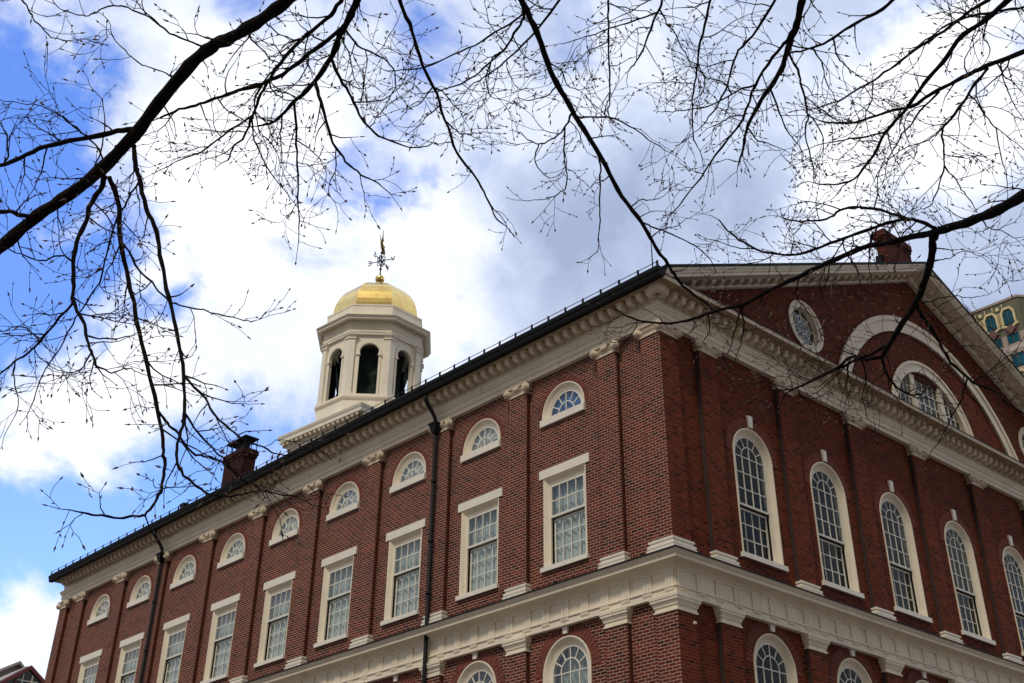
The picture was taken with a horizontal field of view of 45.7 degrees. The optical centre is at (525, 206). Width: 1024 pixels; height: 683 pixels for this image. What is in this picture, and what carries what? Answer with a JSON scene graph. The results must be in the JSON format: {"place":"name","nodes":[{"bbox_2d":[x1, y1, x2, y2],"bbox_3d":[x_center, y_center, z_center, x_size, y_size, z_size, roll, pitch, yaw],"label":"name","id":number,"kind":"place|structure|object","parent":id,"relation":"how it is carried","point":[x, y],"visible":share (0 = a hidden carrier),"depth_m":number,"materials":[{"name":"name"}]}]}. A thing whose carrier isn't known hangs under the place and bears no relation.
{"place":"outdoors","nodes":[
{"label":"outdoors","id":0,"kind":"place"},
{"bbox_2d":[0,0,1023,678],"label":"sky","id":1,"kind":"structure","parent":0,"point":[471,295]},
{"bbox_2d":[44,228,1023,682],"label":"market hall","id":2,"kind":"structure","parent":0,"point":[564,498],"depth_m":35.29,"materials":[{"name":"brick"}]},
{"bbox_2d":[77,649,102,682],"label":"sash window","id":3,"kind":"structure","parent":2,"relation":"in","point":[89,663],"depth_m":48.92,"materials":[{"name":"beige paint"}]},
{"bbox_2d":[87,591,111,625],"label":"lunette window","id":4,"kind":"structure","parent":2,"relation":"in","point":[101,607],"depth_m":50.21,"materials":[{"name":"beige paint"}]},
{"bbox_2d":[115,632,144,682],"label":"sash window","id":5,"kind":"structure","parent":2,"relation":"in","point":[131,645],"depth_m":46.71,"materials":[{"name":"beige paint"}]},
{"bbox_2d":[126,572,152,608],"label":"lunette window","id":6,"kind":"structure","parent":2,"relation":"in","point":[143,585],"depth_m":48.15,"materials":[{"name":"beige paint"}]},
{"bbox_2d":[156,613,190,682],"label":"sash window","id":7,"kind":"structure","parent":2,"relation":"in","point":[169,666],"depth_m":44.51,"materials":[{"name":"grey glass"}]},
{"bbox_2d":[170,551,197,589],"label":"lunette window","id":8,"kind":"structure","parent":2,"relation":"in","point":[186,569],"depth_m":46.08,"materials":[{"name":"beige paint"}]},
{"bbox_2d":[200,593,240,682],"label":"sash window","id":9,"kind":"structure","parent":2,"relation":"in","point":[224,611],"depth_m":42.32,"materials":[{"name":"grey glass"}]},
{"bbox_2d":[217,529,247,568],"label":"lunette window","id":10,"kind":"structure","parent":2,"relation":"in","point":[232,551],"depth_m":44.01,"materials":[{"name":"beige paint"}]},
{"bbox_2d":[254,571,295,667],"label":"sash window","id":11,"kind":"structure","parent":2,"relation":"in","point":[272,644],"depth_m":40.26,"materials":[{"name":"glass"}]},
{"bbox_2d":[269,504,301,546],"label":"lunette window","id":12,"kind":"structure","parent":2,"relation":"in","point":[290,525],"depth_m":41.93,"materials":[{"name":"beige paint"}]},
{"bbox_2d":[313,546,357,647],"bbox_3d":[-5.845,12.154,38.043,0.398,2.982,1.886,28,-43,-34],"label":"sash window","id":13,"kind":"structure","parent":2,"relation":"in","point":[338,568],"depth_m":38.18,"materials":[{"name":"grey glass"}]},
{"bbox_2d":[326,477,361,521],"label":"lunette window","id":14,"kind":"structure","parent":2,"relation":"in","point":[340,505],"depth_m":39.87,"materials":[{"name":"beige paint"}]},
{"bbox_2d":[384,673,415,682],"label":"arched window","id":15,"kind":"structure","parent":2,"relation":"in","point":[405,677],"depth_m":34.02,"materials":[{"name":"red brick"}]},
{"bbox_2d":[380,518,425,625],"bbox_3d":[-3.529,10.759,35.982,0.398,2.982,1.886,28,-43,-34],"label":"sash window","id":16,"kind":"structure","parent":2,"relation":"in","point":[405,543],"depth_m":36.11,"materials":[{"name":"beige paint"}]},
{"bbox_2d":[389,447,428,493],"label":"lunette window","id":17,"kind":"structure","parent":2,"relation":"in","point":[411,470],"depth_m":37.81,"materials":[{"name":"beige paint"}]},
{"bbox_2d":[450,650,504,682],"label":"arched window","id":18,"kind":"structure","parent":2,"relation":"in","point":[466,673],"depth_m":32.03,"materials":[{"name":"red brick"}]},
{"bbox_2d":[455,487,502,601],"bbox_3d":[-1.213,9.363,33.921,0.398,2.982,1.886,28,-43,-34],"label":"sash window","id":19,"kind":"structure","parent":2,"relation":"in","point":[480,515],"depth_m":34.04,"materials":[{"name":"beige paint"}]},
{"bbox_2d":[460,414,503,462],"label":"lunette window","id":20,"kind":"structure","parent":2,"relation":"in","point":[484,436],"depth_m":35.74,"materials":[{"name":"beige paint"}]},
{"bbox_2d":[539,376,588,428],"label":"lunette window","id":21,"kind":"structure","parent":2,"relation":"in","point":[563,401],"depth_m":33.68,"materials":[{"name":"beige paint"}]},
{"bbox_2d":[539,452,589,573],"bbox_3d":[1.103,7.968,31.860,0.398,2.982,1.886,28,-43,-34],"label":"sash window","id":22,"kind":"structure","parent":2,"relation":"in","point":[564,484],"depth_m":31.97,"materials":[{"name":"beige paint"}]},
{"bbox_2d":[535,623,600,682],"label":"arched window","id":23,"kind":"structure","parent":2,"relation":"in","point":[576,665],"depth_m":29.94,"materials":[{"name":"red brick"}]},
{"bbox_2d":[726,415,788,571],"bbox_3d":[5.898,7.462,31.992,2.200,4.047,0.550,28,-43,-34],"label":"arched window","id":24,"kind":"structure","parent":2,"relation":"in","point":[745,463],"depth_m":32.10,"materials":[{"name":"beige paint"}]},
{"bbox_2d":[745,622,803,682],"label":"arched window","id":25,"kind":"structure","parent":2,"relation":"in","point":[766,669],"depth_m":29.74,"materials":[{"name":"beige paint"}]},
{"bbox_2d":[788,300,823,352],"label":"round window","id":26,"kind":"structure","parent":2,"relation":"in","point":[808,317],"depth_m":37.52,"materials":[{"name":"beige paint"}]},
{"bbox_2d":[804,449,864,598],"bbox_3d":[8.377,8.767,33.893,2.200,4.047,0.550,28,-43,-34],"label":"arched window","id":27,"kind":"structure","parent":2,"relation":"in","point":[828,542],"depth_m":34.02,"materials":[{"name":"beige paint"}]},
{"bbox_2d":[830,647,876,682],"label":"arched window","id":28,"kind":"structure","parent":2,"relation":"in","point":[859,669],"depth_m":31.67,"materials":[{"name":"red brick"}]},
{"bbox_2d":[874,480,932,622],"bbox_3d":[10.874,10.083,35.809,2.200,4.047,0.550,28,-43,-34],"label":"arched window","id":29,"kind":"structure","parent":2,"relation":"in","point":[897,569],"depth_m":35.95,"materials":[{"name":"beige paint"}]},
{"bbox_2d":[906,670,936,682],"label":"arched window","id":30,"kind":"structure","parent":2,"relation":"in","point":[914,675],"depth_m":33.51,"materials":[{"name":"red brick"}]},
{"bbox_2d":[939,509,995,645],"bbox_3d":[13.473,11.451,37.802,2.200,4.047,0.550,28,-43,-34],"label":"arched window","id":31,"kind":"structure","parent":2,"relation":"in","point":[957,527],"depth_m":37.93,"materials":[{"name":"grey glass"}]},
{"bbox_2d":[998,535,1023,656],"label":"arched window","id":32,"kind":"structure","parent":2,"relation":"in","point":[1014,553],"depth_m":40.29,"materials":[{"name":"beige paint"}]},
{"bbox_2d":[1018,427,1023,455],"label":"round window","id":33,"kind":"structure","parent":2,"relation":"in","point":[1021,432],"depth_m":44.77,"materials":[{"name":"beige paint"}]},
{"bbox_2d":[970,294,1023,374],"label":"office tower","id":34,"kind":"structure","parent":0,"point":[1007,313],"depth_m":145.84,"materials":[{"name":"stone"}]},
{"bbox_2d":[983,313,1000,334],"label":"arched window","id":35,"kind":"structure","parent":34,"relation":"in","point":[992,321],"depth_m":147.32,"materials":[{"name":"teal glass"}]},
{"bbox_2d":[994,337,1003,346],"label":"teal window","id":36,"kind":"structure","parent":34,"relation":"in","point":[999,343],"depth_m":145.54,"materials":[{"name":"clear glass"}]},
{"bbox_2d":[1000,306,1018,328],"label":"arched window","id":37,"kind":"structure","parent":34,"relation":"in","point":[1008,317],"depth_m":145.89,"materials":[{"name":"teal glass"}]},
{"bbox_2d":[1006,331,1020,344],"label":"teal window","id":38,"kind":"structure","parent":34,"relation":"in","point":[1013,337],"depth_m":144.40,"materials":[{"name":"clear glass"}]},
{"bbox_2d":[1012,350,1023,366],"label":"teal window","id":39,"kind":"structure","parent":34,"relation":"in","point":[1020,359],"depth_m":142.79,"materials":[{"name":"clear glass"}]},
{"label":"plaza ground","id":40,"kind":"structure","parent":0,"visible":0},
{"bbox_2d":[0,661,24,676],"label":"grey gabled building","id":41,"kind":"structure","parent":40,"relation":"on","point":[11,668],"depth_m":93.67,"materials":[{"name":"metal"}]},
{"bbox_2d":[0,665,44,682],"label":"glazed hall","id":42,"kind":"structure","parent":40,"relation":"on","point":[29,674],"depth_m":89.28,"materials":[{"name":"red glass"}]},
{"bbox_2d":[0,0,740,555],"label":"bare tree","id":43,"kind":"object","parent":40,"relation":"on","point":[138,128],"visible":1,"depth_m":4.90,"materials":[{"name":"brown plant"}]},
{"bbox_2d":[534,0,1023,471],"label":"bare tree","id":44,"kind":"object","parent":40,"relation":"on","point":[991,212],"visible":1,"depth_m":5.56,"materials":[{"name":"brown plant"}]}
]}

